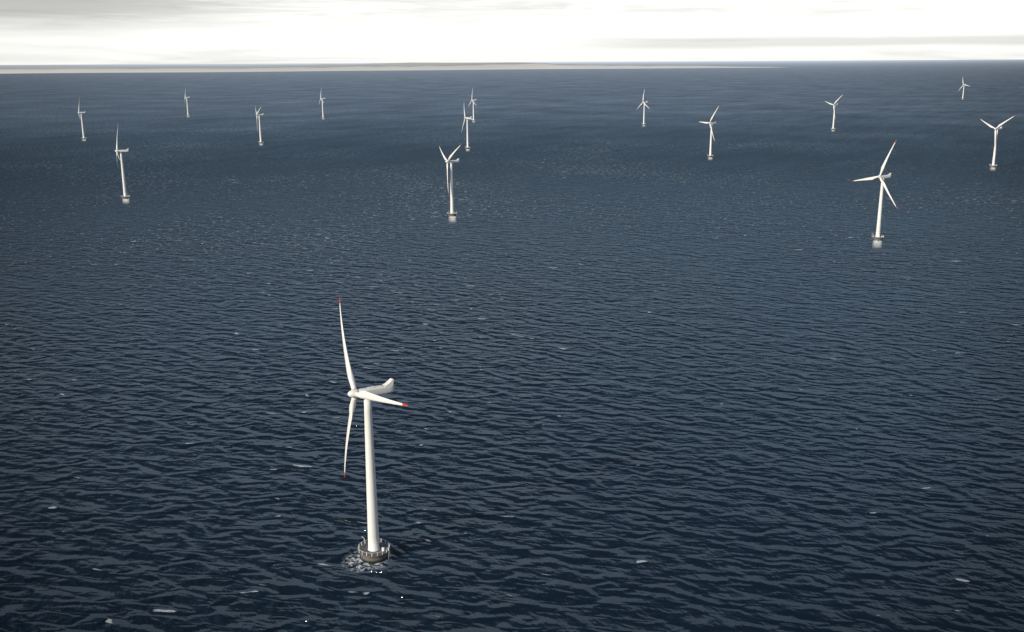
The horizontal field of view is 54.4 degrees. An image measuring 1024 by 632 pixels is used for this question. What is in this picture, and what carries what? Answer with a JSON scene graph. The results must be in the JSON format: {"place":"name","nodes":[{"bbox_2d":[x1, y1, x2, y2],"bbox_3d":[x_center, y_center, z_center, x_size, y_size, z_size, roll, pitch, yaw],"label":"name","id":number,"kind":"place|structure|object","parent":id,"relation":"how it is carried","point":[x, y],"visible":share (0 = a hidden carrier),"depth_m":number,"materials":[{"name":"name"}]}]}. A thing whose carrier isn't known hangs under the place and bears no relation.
{"place":"outdoors","nodes":[
{"label":"outdoors","id":0,"kind":"place"},
{"bbox_2d":[0,62,768,73],"bbox_3d":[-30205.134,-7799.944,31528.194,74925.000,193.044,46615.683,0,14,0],"label":"coast land","id":1,"kind":"structure","parent":0,"point":[256,68],"depth_m":24763.27,"materials":[{"name":"grey"}]},
{"bbox_2d":[0,59,1023,631],"bbox_3d":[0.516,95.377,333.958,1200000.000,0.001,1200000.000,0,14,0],"label":"sea","id":2,"kind":"structure","parent":0,"point":[658,371],"depth_m":626.93,"materials":[{"name":"blue liquid"}]},
{"bbox_2d":[78,109,85,139],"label":"turbine","id":3,"kind":"object","parent":2,"relation":"in","point":[84,137],"visible":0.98,"depth_m":2380.80,"materials":[{"name":"paint"}]},
{"bbox_2d":[115,122,129,198],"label":"turbine","id":4,"kind":"object","parent":2,"relation":"in","point":[124,196],"visible":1,"depth_m":1323.63,"materials":[{"name":"paint"}]},
{"bbox_2d":[184,88,189,115],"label":"turbine","id":5,"kind":"object","parent":2,"relation":"on","point":[185,97],"visible":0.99,"depth_m":3401.13,"materials":[{"name":"paint"}]},
{"bbox_2d":[255,107,263,143],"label":"turbine","id":6,"kind":"object","parent":2,"relation":"in","point":[259,115],"visible":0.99,"depth_m":2228.19,"materials":[{"name":"paint"}]},
{"bbox_2d":[319,86,324,117],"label":"turbine","id":7,"kind":"object","parent":2,"relation":"in","point":[322,106],"visible":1,"depth_m":3231.82,"materials":[{"name":"paint"}]},
{"bbox_2d":[339,297,406,563],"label":"turbine","id":8,"kind":"object","parent":2,"relation":"in","point":[373,550],"visible":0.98,"depth_m":353.39,"materials":[{"name":"paint"}]},
{"bbox_2d":[439,145,460,216],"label":"turbine","id":9,"kind":"object","parent":2,"relation":"in","point":[451,213],"visible":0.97,"depth_m":1157.54,"materials":[{"name":"paint"}]},
{"bbox_2d":[462,110,473,148],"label":"turbine","id":10,"kind":"object","parent":2,"relation":"in","point":[467,147],"visible":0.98,"depth_m":2057.69,"materials":[{"name":"paint"}]},
{"bbox_2d":[468,90,476,120],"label":"turbine","id":11,"kind":"object","parent":2,"relation":"in","point":[473,107],"visible":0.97,"depth_m":3025.14,"materials":[{"name":"paint"}]},
{"bbox_2d":[84,116,993,243],"bbox_3d":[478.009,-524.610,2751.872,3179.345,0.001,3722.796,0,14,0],"label":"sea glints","id":12,"kind":"object","parent":2,"relation":"on","point":[467,149],"depth_m":1484.44,"materials":[{"name":"white liquid"}]},
{"bbox_2d":[637,89,648,124],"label":"turbine","id":13,"kind":"object","parent":2,"relation":"in","point":[644,110],"visible":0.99,"depth_m":2796.51,"materials":[{"name":"paint"}]},
{"bbox_2d":[698,106,718,157],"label":"turbine","id":14,"kind":"object","parent":2,"relation":"on","point":[710,150],"visible":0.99,"depth_m":1852.30,"materials":[{"name":"paint"}]},
{"bbox_2d":[825,99,838,129],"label":"turbine","id":15,"kind":"object","parent":2,"relation":"in","point":[834,105],"visible":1,"depth_m":2564.66,"materials":[{"name":"paint"}]},
{"bbox_2d":[854,141,896,240],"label":"turbine","id":16,"kind":"object","parent":2,"relation":"in","point":[881,177],"visible":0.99,"depth_m":986.33,"materials":[{"name":"paint"}]},
{"bbox_2d":[982,116,1013,167],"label":"turbine","id":17,"kind":"object","parent":2,"relation":"in","point":[993,165],"visible":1,"depth_m":1651.87,"materials":[{"name":"paint"}]},
{"bbox_2d":[0,0,1023,64],"label":"sky","id":18,"kind":"structure","parent":0,"point":[32,32],"materials":[{"name":"white"}]}
]}

